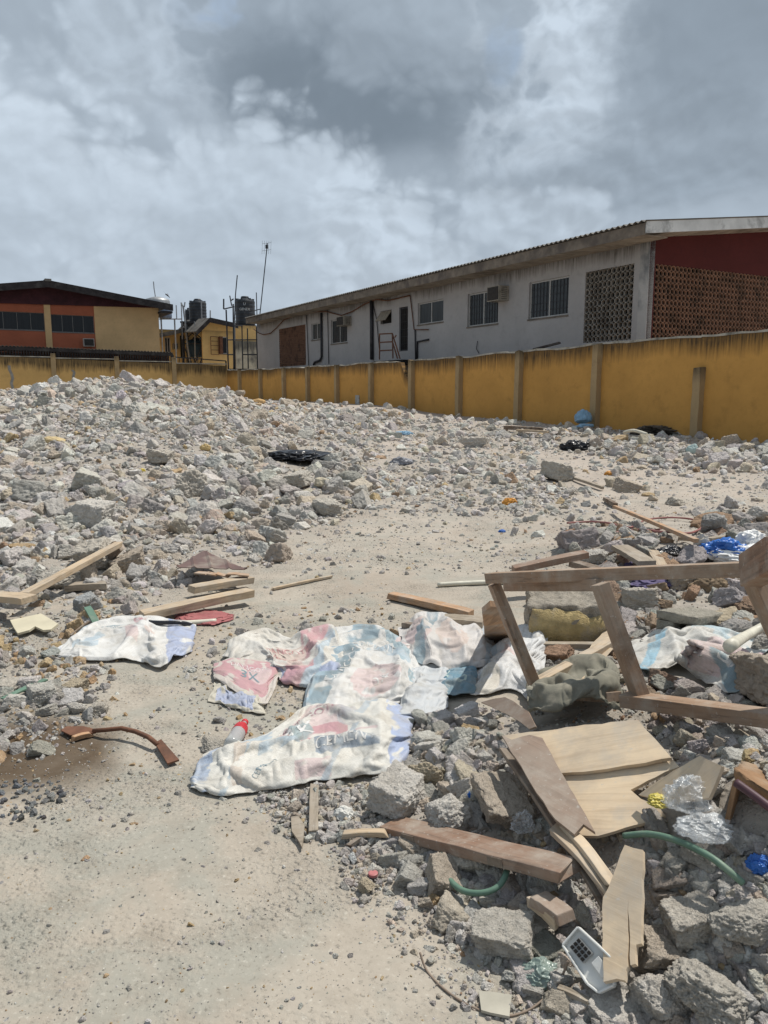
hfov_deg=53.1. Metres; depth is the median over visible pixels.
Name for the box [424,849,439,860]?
concrete chunk
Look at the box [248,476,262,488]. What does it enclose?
concrete chunk
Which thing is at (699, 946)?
concrete chunk
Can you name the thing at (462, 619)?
plank
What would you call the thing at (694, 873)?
concrete chunk
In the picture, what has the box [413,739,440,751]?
concrete chunk
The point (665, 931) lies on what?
concrete chunk
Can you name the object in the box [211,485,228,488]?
concrete chunk
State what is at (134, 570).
concrete chunk
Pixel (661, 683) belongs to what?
concrete chunk
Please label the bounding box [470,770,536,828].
concrete chunk
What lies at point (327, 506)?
concrete chunk
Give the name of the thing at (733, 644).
pipe
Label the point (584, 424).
painted lump
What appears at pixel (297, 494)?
concrete chunk
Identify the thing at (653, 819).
concrete chunk
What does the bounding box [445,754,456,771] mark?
concrete chunk
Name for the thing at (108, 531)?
concrete chunk
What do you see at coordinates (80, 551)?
concrete chunk
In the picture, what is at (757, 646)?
concrete chunk
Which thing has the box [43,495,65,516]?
concrete chunk
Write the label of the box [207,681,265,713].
cement bag
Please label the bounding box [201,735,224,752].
concrete chunk
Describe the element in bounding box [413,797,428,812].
concrete chunk
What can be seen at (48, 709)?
concrete chunk
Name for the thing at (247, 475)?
concrete chunk
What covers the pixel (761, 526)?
concrete chunk
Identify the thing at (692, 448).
painted lump
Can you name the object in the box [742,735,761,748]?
concrete chunk
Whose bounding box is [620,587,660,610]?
concrete chunk
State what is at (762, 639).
concrete chunk
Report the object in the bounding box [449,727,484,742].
concrete chunk
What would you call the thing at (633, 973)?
concrete chunk
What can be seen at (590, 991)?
concrete chunk
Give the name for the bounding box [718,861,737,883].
concrete chunk
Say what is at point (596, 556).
concrete chunk
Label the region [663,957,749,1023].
concrete chunk
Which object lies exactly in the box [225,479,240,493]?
concrete chunk
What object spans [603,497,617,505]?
offcut
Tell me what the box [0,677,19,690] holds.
concrete chunk
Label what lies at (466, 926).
concrete chunk
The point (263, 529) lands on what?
concrete chunk
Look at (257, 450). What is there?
concrete chunk
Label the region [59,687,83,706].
concrete chunk
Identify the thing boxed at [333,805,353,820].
scrap
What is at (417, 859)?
concrete chunk
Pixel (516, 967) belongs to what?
concrete chunk
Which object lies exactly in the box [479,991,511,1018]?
pale tile
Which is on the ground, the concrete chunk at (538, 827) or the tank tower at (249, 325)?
the tank tower at (249, 325)
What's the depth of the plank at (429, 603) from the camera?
5.64 m
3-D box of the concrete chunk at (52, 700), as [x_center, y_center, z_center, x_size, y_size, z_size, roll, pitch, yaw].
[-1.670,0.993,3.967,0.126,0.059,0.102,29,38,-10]
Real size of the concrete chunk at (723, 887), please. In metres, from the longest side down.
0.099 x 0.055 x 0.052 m
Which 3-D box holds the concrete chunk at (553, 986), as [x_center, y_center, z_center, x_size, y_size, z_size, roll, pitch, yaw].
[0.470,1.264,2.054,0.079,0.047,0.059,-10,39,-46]
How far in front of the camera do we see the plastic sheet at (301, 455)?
13.66 m
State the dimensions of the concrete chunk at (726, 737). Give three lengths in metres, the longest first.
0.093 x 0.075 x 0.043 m
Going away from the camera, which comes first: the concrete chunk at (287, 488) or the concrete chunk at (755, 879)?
the concrete chunk at (755, 879)
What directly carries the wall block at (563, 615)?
on the ground
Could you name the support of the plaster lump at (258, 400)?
on the ground
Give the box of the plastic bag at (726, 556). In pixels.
[708,543,754,561]
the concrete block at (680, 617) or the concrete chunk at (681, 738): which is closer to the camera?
the concrete chunk at (681, 738)
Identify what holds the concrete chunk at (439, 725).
on the rubble
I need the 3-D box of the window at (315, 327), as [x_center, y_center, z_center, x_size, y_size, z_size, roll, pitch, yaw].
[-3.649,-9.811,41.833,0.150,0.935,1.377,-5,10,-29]
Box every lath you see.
[309,783,318,832]
[582,631,612,678]
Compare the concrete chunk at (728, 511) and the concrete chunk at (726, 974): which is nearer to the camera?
the concrete chunk at (726, 974)
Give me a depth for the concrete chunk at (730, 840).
2.13 m
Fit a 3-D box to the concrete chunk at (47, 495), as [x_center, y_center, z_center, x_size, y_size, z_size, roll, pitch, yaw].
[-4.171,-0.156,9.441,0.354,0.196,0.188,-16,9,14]
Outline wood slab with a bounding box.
[482,601,508,641]
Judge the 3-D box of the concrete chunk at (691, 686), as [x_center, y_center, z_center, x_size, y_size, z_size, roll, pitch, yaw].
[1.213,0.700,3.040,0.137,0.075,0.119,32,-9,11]
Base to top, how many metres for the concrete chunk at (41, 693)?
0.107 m
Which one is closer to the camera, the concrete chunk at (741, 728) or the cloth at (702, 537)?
the concrete chunk at (741, 728)
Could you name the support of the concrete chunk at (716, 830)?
on the rubble
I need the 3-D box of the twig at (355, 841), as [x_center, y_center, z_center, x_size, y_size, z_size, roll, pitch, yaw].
[-0.093,1.160,2.711,0.093,0.021,0.015,-8,12,-43]
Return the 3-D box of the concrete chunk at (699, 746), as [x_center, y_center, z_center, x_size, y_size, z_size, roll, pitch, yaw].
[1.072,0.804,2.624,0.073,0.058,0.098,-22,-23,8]
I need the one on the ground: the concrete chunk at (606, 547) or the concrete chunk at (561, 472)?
the concrete chunk at (561, 472)
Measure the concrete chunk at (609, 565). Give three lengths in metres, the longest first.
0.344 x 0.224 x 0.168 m
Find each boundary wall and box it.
[0,353,227,389]
[227,329,767,442]
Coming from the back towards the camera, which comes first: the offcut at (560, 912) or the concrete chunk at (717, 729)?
the concrete chunk at (717, 729)
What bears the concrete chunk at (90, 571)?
on the rubble
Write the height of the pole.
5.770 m
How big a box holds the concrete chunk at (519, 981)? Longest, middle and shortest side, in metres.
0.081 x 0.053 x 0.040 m
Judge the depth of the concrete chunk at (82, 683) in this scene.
4.12 m
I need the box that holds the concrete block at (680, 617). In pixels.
[656,607,722,628]
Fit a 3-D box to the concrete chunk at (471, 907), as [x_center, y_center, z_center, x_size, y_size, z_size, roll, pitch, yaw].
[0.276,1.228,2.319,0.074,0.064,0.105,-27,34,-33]
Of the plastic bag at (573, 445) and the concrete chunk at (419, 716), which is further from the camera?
the plastic bag at (573, 445)
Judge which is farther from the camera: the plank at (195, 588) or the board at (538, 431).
the board at (538, 431)
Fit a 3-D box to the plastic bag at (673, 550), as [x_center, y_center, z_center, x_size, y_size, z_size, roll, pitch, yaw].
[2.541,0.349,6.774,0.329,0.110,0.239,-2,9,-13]
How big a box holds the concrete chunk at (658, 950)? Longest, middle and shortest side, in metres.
0.143 x 0.126 x 0.099 m
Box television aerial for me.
[255,241,268,314]
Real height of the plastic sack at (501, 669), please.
0.129 m
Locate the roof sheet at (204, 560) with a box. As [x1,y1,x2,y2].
[176,551,248,577]
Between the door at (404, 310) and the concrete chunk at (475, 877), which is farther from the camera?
the door at (404, 310)
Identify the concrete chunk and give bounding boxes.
[0,489,12,500]
[0,503,7,511]
[0,517,13,532]
[0,546,22,567]
[0,576,25,589]
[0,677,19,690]
[3,501,27,511]
[3,508,36,521]
[3,519,26,533]
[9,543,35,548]
[11,479,47,501]
[11,559,36,571]
[17,675,41,688]
[26,679,57,705]
[27,740,55,755]
[32,491,56,502]
[34,703,57,716]
[35,566,81,588]
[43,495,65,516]
[48,692,60,706]
[55,515,77,526]
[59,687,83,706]
[61,677,88,689]
[66,702,84,712]
[71,467,101,489]
[71,498,115,526]
[71,536,112,569]
[73,591,102,612]
[79,562,97,580]
[81,576,111,592]
[88,702,108,715]
[90,518,115,531]
[99,526,117,537]
[108,545,145,571]
[121,481,151,497]
[125,562,150,580]
[141,498,165,513]
[146,449,174,463]
[169,511,186,519]
[175,469,207,497]
[186,501,217,516]
[194,519,221,533]
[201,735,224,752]
[204,473,224,482]
[207,478,213,484]
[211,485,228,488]
[225,453,245,465]
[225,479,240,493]
[232,497,262,513]
[237,473,257,479]
[237,476,250,485]
[242,446,261,456]
[243,530,265,541]
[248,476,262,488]
[251,518,269,529]
[257,469,276,482]
[258,525,286,542]
[264,543,292,562]
[269,505,288,517]
[269,516,288,530]
[276,513,295,525]
[279,484,302,494]
[283,470,314,487]
[293,491,315,498]
[311,460,334,469]
[311,498,342,516]
[314,477,328,486]
[324,452,341,463]
[335,470,361,481]
[348,477,372,490]
[351,489,371,508]
[357,876,375,893]
[366,759,427,818]
[377,851,407,869]
[381,837,398,849]
[394,859,422,887]
[398,836,423,853]
[399,857,404,870]
[401,853,426,866]
[404,756,421,765]
[406,762,443,785]
[407,877,428,896]
[409,730,441,746]
[411,709,427,724]
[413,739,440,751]
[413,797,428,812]
[424,782,437,801]
[424,793,472,830]
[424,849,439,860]
[425,852,463,895]
[427,708,456,724]
[431,720,449,732]
[432,890,469,932]
[441,728,453,738]
[444,770,458,780]
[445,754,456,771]
[446,738,470,755]
[446,777,470,798]
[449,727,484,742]
[449,920,470,930]
[450,854,489,873]
[454,701,479,717]
[454,751,474,767]
[454,759,477,779]
[458,437,487,447]
[458,785,477,802]
[458,868,475,880]
[459,878,469,887]
[462,917,472,933]
[464,898,482,918]
[467,801,484,827]
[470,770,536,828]
[470,906,535,961]
[471,874,478,881]
[473,949,485,959]
[475,866,502,881]
[478,873,494,887]
[479,892,496,907]
[490,898,507,906]
[500,874,521,893]
[500,888,516,901]
[507,890,527,908]
[509,959,533,977]
[512,973,531,998]
[519,893,531,903]
[519,903,554,933]
[528,825,547,840]
[528,885,558,894]
[532,803,542,818]
[532,928,565,960]
[534,822,543,834]
[540,460,574,481]
[540,988,572,1016]
[544,643,574,660]
[549,968,570,989]
[550,970,573,986]
[554,527,600,552]
[556,894,570,927]
[560,893,579,908]
[581,549,608,563]
[587,988,594,997]
[588,981,641,1023]
[598,563,616,566]
[601,540,623,551]
[602,564,618,581]
[604,581,621,592]
[613,477,642,492]
[614,593,621,607]
[615,532,634,539]
[619,606,636,623]
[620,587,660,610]
[625,621,637,635]
[627,967,642,983]
[628,973,692,1020]
[628,1012,649,1023]
[634,924,687,973]
[635,544,651,556]
[636,536,660,545]
[641,807,669,833]
[644,611,658,629]
[644,890,653,912]
[646,582,668,590]
[646,859,660,877]
[648,668,678,692]
[648,686,655,692]
[649,889,678,906]
[650,674,674,692]
[650,866,688,891]
[650,924,663,927]
[652,917,662,924]
[653,969,664,974]
[656,552,678,563]
[658,847,688,874]
[658,889,719,952]
[659,713,685,723]
[663,859,682,891]
[663,925,668,935]
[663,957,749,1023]
[664,496,683,505]
[667,579,695,590]
[670,684,691,696]
[670,1014,686,1023]
[672,729,697,747]
[673,677,704,693]
[673,717,693,731]
[676,544,707,563]
[679,721,701,732]
[679,831,726,873]
[686,692,708,699]
[686,738,709,754]
[687,578,728,592]
[689,869,710,880]
[690,511,734,527]
[690,880,717,893]
[692,943,705,950]
[697,869,706,881]
[700,513,729,532]
[705,684,729,697]
[705,722,734,739]
[705,777,725,800]
[707,587,716,602]
[707,898,767,946]
[708,693,719,700]
[708,816,735,833]
[711,586,746,607]
[712,935,748,962]
[714,894,735,907]
[715,606,737,625]
[717,877,732,895]
[718,618,752,630]
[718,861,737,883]
[720,733,743,746]
[721,747,743,761]
[721,970,736,983]
[722,509,739,513]
[722,826,745,855]
[725,889,737,901]
[727,578,746,594]
[727,953,743,965]
[729,651,767,705]
[730,882,751,900]
[730,960,762,987]
[731,610,754,620]
[733,699,758,705]
[734,596,756,614]
[735,724,767,734]
[735,979,760,1010]
[736,626,763,637]
[737,864,764,885]
[741,988,758,1002]
[742,725,766,737]
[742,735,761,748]
[742,943,754,961]
[743,522,767,531]
[745,506,767,520]
[746,1007,761,1019]
[747,969,765,992]
[748,834,765,842]
[750,952,767,971]
[751,642,767,649]
[752,634,767,644]
[754,972,767,999]
[755,940,767,952]
[760,991,767,1012]
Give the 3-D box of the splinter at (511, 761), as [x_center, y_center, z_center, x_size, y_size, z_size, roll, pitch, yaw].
[0.531,0.986,2.484,0.037,0.154,0.724,-3,9,-15]
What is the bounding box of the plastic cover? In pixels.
[562,926,616,993]
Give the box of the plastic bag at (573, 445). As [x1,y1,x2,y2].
[559,440,589,450]
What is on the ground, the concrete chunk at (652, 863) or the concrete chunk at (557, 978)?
the concrete chunk at (557, 978)
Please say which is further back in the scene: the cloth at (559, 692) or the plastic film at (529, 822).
the cloth at (559, 692)
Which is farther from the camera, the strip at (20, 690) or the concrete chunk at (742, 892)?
the strip at (20, 690)
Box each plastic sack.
[399,664,448,715]
[470,624,547,698]
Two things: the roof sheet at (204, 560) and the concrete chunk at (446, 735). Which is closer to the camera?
the concrete chunk at (446, 735)
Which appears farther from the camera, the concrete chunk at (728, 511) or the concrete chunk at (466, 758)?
the concrete chunk at (728, 511)
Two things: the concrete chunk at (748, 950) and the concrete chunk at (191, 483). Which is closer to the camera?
the concrete chunk at (748, 950)
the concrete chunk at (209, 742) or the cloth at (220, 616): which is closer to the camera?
the concrete chunk at (209, 742)
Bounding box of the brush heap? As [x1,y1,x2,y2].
[628,425,682,434]
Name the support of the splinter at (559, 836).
on the plywood strip at (623, 904)
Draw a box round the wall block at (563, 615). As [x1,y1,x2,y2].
[524,591,606,641]
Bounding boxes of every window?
[0,311,44,330]
[51,314,94,333]
[164,337,170,351]
[210,336,226,354]
[311,323,319,340]
[330,320,347,344]
[375,310,390,323]
[417,299,443,325]
[466,291,497,327]
[527,276,568,320]
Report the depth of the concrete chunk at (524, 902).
2.29 m
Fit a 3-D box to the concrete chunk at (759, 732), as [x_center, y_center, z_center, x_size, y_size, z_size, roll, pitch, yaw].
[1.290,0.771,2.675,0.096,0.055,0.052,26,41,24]
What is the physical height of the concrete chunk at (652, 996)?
0.118 m
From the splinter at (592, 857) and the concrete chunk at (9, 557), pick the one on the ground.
the concrete chunk at (9, 557)
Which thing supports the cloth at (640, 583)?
on the ground
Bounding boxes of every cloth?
[174,609,234,624]
[526,653,623,712]
[624,562,633,565]
[630,579,681,591]
[693,533,709,545]
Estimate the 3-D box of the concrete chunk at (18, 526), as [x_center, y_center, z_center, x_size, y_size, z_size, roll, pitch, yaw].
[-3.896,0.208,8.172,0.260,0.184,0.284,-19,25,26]
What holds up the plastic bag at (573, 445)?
on the ground
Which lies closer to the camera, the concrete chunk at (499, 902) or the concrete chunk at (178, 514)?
the concrete chunk at (499, 902)
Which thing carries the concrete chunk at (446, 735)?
on the ground
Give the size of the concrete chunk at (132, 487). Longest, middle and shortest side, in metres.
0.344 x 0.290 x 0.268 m
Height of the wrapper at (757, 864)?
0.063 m
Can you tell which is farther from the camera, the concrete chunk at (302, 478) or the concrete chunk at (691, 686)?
the concrete chunk at (302, 478)
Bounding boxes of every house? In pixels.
[0,278,172,352]
[159,328,200,362]
[179,318,256,369]
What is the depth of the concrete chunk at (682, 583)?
6.02 m
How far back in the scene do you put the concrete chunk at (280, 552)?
7.23 m
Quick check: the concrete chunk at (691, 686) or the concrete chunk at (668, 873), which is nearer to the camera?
the concrete chunk at (668, 873)
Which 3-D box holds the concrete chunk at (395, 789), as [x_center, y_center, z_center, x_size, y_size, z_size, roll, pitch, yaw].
[0.054,1.066,2.907,0.193,0.136,0.211,17,20,37]
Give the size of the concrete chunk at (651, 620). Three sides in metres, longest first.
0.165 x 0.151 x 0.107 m
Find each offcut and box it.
[401,622,412,628]
[526,894,558,930]
[529,891,575,926]
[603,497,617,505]
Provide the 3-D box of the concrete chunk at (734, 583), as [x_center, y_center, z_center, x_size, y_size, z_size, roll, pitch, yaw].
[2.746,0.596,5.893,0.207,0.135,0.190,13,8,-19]
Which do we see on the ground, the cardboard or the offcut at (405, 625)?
the cardboard
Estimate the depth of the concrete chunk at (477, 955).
2.17 m
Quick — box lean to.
[0,345,173,362]
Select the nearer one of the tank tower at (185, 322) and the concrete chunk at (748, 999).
the concrete chunk at (748, 999)
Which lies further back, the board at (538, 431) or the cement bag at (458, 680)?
the board at (538, 431)
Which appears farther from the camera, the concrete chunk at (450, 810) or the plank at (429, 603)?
the plank at (429, 603)
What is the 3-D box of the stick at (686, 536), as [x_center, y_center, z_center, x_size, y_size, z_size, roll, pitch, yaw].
[2.764,0.087,8.062,0.052,0.224,3.211,1,9,5]
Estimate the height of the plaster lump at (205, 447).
0.132 m
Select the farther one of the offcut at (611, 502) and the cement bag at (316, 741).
the offcut at (611, 502)
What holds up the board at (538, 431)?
on the rubble
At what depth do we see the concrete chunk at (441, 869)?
2.44 m
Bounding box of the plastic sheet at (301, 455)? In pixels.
[267,449,330,460]
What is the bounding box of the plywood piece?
[639,756,724,807]
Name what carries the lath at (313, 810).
on the gravel
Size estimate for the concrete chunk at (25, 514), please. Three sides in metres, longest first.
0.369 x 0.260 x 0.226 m
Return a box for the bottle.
[224,719,248,744]
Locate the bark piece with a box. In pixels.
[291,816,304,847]
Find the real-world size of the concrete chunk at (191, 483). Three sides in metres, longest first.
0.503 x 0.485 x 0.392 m
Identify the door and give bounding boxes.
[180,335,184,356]
[400,306,407,350]
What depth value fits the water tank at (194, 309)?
55.88 m
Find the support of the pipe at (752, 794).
on the plank at (752, 776)
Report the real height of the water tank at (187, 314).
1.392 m
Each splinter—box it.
[71,732,93,741]
[498,748,602,908]
[549,823,608,894]
[559,825,612,885]
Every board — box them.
[10,613,57,634]
[502,735,594,836]
[503,426,543,429]
[505,720,678,837]
[516,429,548,432]
[611,545,655,565]
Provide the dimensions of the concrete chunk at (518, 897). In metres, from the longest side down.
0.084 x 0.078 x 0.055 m
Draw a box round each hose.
[441,852,509,896]
[567,517,700,533]
[622,830,744,885]
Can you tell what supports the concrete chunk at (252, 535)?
on the ground
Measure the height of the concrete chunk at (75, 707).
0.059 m
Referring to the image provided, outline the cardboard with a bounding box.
[481,697,536,729]
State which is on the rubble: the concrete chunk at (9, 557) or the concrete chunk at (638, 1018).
the concrete chunk at (638, 1018)
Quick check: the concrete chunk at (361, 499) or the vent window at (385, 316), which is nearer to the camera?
the concrete chunk at (361, 499)
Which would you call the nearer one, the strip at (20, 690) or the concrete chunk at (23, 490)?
the strip at (20, 690)
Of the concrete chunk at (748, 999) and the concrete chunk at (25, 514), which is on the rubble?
the concrete chunk at (748, 999)
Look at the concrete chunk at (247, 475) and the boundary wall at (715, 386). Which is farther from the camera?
the boundary wall at (715, 386)
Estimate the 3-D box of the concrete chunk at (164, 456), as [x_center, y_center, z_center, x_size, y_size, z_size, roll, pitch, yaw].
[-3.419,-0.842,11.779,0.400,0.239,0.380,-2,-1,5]
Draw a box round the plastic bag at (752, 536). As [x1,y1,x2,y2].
[735,529,765,544]
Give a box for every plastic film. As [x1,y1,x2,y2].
[511,817,534,827]
[522,956,557,990]
[665,776,712,811]
[679,812,725,837]
[684,799,718,833]
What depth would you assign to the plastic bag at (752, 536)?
6.75 m
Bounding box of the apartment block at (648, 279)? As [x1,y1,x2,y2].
[245,216,767,370]
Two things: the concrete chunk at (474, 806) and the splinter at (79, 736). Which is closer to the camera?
the concrete chunk at (474, 806)
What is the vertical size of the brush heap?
0.283 m
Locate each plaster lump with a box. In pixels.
[44,436,65,442]
[200,443,210,450]
[253,398,265,403]
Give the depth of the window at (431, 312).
31.91 m
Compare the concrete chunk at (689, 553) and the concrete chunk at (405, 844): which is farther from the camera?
the concrete chunk at (689, 553)
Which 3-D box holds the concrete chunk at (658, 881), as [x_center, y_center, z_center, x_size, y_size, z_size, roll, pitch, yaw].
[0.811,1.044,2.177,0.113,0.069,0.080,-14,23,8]
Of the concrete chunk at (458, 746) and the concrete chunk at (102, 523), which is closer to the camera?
the concrete chunk at (458, 746)
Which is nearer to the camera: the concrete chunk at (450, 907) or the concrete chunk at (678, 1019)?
the concrete chunk at (678, 1019)
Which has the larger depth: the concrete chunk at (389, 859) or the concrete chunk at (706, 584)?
the concrete chunk at (706, 584)
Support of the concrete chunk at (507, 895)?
on the rubble
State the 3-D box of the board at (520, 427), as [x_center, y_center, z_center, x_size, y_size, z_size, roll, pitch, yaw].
[3.534,-2.124,19.526,0.145,0.108,1.274,-6,11,-35]
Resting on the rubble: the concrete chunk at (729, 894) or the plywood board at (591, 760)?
the concrete chunk at (729, 894)
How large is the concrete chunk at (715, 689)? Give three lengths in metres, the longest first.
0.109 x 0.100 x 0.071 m
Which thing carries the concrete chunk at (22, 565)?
on the ground
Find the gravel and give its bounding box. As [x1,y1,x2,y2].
[0,575,552,1023]
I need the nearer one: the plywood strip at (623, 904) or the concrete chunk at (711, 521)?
the plywood strip at (623, 904)
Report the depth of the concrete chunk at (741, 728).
2.69 m
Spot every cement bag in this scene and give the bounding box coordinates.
[56,615,196,666]
[190,698,413,795]
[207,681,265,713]
[213,657,278,704]
[222,624,344,687]
[303,624,419,706]
[398,611,494,668]
[441,666,477,695]
[631,625,767,692]
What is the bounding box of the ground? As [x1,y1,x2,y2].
[0,379,767,1023]
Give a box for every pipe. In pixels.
[149,620,192,625]
[186,618,216,623]
[437,580,502,586]
[623,429,647,434]
[722,623,763,652]
[733,779,767,810]
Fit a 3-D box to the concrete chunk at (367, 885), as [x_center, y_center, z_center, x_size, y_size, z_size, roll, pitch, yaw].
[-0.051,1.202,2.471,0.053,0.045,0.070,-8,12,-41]
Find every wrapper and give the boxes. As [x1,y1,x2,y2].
[647,793,669,808]
[745,853,767,875]
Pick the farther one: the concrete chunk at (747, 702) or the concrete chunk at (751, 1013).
the concrete chunk at (747, 702)
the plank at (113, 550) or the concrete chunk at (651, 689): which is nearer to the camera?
the concrete chunk at (651, 689)
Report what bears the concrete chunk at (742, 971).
on the rubble
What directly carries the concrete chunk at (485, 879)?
on the ground
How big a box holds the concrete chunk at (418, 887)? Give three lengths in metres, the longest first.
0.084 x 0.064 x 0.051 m
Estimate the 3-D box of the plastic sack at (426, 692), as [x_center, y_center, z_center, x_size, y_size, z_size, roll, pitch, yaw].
[0.227,0.920,4.086,0.250,0.075,0.741,1,9,7]
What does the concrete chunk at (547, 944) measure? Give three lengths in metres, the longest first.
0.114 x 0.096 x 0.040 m
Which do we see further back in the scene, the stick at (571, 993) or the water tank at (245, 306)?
the water tank at (245, 306)
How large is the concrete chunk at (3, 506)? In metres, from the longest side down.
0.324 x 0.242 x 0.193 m
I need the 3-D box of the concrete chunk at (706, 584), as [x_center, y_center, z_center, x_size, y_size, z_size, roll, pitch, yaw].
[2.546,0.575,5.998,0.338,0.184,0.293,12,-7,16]
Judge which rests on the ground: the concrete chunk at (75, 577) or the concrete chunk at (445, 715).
the concrete chunk at (75, 577)
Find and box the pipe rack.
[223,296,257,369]
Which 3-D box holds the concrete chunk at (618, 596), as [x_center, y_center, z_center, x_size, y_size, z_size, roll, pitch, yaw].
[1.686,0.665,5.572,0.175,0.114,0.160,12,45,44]
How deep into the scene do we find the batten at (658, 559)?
6.50 m
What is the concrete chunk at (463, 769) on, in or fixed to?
on the rubble
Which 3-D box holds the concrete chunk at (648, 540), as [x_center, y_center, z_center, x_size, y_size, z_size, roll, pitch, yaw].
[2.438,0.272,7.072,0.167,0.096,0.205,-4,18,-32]
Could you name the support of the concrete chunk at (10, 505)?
on the rubble
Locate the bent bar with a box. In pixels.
[61,726,178,764]
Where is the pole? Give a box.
[234,275,237,368]
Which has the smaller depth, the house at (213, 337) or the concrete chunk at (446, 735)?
the concrete chunk at (446, 735)
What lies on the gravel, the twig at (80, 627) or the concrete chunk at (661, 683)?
the twig at (80, 627)
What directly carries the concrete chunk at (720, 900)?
on the rubble
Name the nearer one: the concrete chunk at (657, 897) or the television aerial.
the concrete chunk at (657, 897)
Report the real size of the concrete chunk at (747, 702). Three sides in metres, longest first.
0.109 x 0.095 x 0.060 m
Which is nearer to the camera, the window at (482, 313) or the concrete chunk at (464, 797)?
the concrete chunk at (464, 797)
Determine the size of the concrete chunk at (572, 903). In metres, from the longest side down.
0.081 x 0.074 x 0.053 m
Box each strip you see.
[1,678,47,699]
[84,606,98,622]
[602,845,644,983]
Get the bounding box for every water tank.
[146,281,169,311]
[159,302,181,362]
[185,308,188,320]
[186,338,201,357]
[189,299,206,320]
[235,296,254,323]
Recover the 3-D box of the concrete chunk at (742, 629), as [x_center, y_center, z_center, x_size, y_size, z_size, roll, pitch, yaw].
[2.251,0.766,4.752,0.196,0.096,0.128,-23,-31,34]
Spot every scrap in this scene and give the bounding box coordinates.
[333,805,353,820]
[389,456,412,464]
[397,431,413,434]
[502,498,516,504]
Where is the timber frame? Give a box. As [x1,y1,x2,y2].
[484,536,767,728]
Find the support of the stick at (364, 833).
on the gravel
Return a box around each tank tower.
[180,301,210,362]
[238,324,256,329]
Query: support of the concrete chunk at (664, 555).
on the ground
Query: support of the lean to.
on the ground
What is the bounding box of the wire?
[419,952,568,1016]
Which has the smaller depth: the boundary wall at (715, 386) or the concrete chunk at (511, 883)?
the concrete chunk at (511, 883)
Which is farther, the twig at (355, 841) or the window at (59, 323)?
the window at (59, 323)
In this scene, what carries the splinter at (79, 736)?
on the ground
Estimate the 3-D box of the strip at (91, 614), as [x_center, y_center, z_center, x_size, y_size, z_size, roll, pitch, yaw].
[-1.996,0.712,5.257,0.051,0.084,0.248,-6,11,-35]
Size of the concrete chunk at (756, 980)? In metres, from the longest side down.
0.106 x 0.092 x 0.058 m
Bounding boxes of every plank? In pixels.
[0,591,37,604]
[21,541,122,593]
[64,581,106,591]
[139,588,254,616]
[188,576,254,593]
[379,817,581,882]
[387,592,473,614]
[445,613,483,628]
[512,550,588,570]
[568,560,598,567]
[725,761,767,827]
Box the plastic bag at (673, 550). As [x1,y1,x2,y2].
[657,545,682,556]
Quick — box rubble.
[0,370,767,1023]
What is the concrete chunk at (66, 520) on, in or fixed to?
on the ground
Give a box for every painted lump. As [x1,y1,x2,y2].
[574,409,591,423]
[576,423,593,427]
[685,444,697,452]
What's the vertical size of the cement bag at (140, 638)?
0.119 m
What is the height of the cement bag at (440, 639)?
0.165 m
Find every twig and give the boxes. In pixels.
[69,621,89,636]
[346,837,366,846]
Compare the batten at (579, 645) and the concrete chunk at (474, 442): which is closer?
the batten at (579, 645)
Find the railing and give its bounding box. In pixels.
[176,357,226,365]
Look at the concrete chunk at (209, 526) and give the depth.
8.27 m
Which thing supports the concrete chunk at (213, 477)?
on the ground
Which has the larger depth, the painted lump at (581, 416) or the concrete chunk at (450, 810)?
the painted lump at (581, 416)
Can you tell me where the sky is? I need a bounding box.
[0,0,767,329]
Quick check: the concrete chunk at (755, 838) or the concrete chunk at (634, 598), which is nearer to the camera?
the concrete chunk at (755, 838)
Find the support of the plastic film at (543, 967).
on the ground
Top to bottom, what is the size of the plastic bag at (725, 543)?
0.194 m
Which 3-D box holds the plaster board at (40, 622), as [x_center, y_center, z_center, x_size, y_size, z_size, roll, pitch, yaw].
[-2.325,0.749,5.117,0.253,0.058,0.324,-6,11,-34]
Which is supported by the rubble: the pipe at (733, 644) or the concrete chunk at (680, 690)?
the concrete chunk at (680, 690)
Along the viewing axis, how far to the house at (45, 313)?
46.23 m
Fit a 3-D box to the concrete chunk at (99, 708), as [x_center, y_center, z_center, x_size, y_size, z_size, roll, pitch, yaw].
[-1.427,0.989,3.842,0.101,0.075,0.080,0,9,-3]
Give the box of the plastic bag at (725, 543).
[700,537,746,558]
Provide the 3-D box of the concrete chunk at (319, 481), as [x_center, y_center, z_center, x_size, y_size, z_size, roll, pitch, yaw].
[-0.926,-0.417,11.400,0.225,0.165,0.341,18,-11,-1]
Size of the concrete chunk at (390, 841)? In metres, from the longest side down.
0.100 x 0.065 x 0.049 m
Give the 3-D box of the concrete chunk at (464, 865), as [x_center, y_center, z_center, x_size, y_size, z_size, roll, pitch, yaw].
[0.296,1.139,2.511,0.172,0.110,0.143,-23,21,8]
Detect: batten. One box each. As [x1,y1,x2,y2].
[544,641,592,648]
[648,549,666,564]
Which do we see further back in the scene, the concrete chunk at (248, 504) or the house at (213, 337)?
the house at (213, 337)
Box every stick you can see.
[271,575,332,589]
[341,828,388,838]
[557,984,589,1004]
[573,477,603,488]
[612,505,698,542]
[709,530,764,540]
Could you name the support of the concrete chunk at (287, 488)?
on the rubble
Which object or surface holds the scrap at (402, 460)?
on the ground
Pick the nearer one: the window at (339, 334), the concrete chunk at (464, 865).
the concrete chunk at (464, 865)
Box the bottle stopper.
[368,870,377,877]
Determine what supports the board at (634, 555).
on the concrete chunk

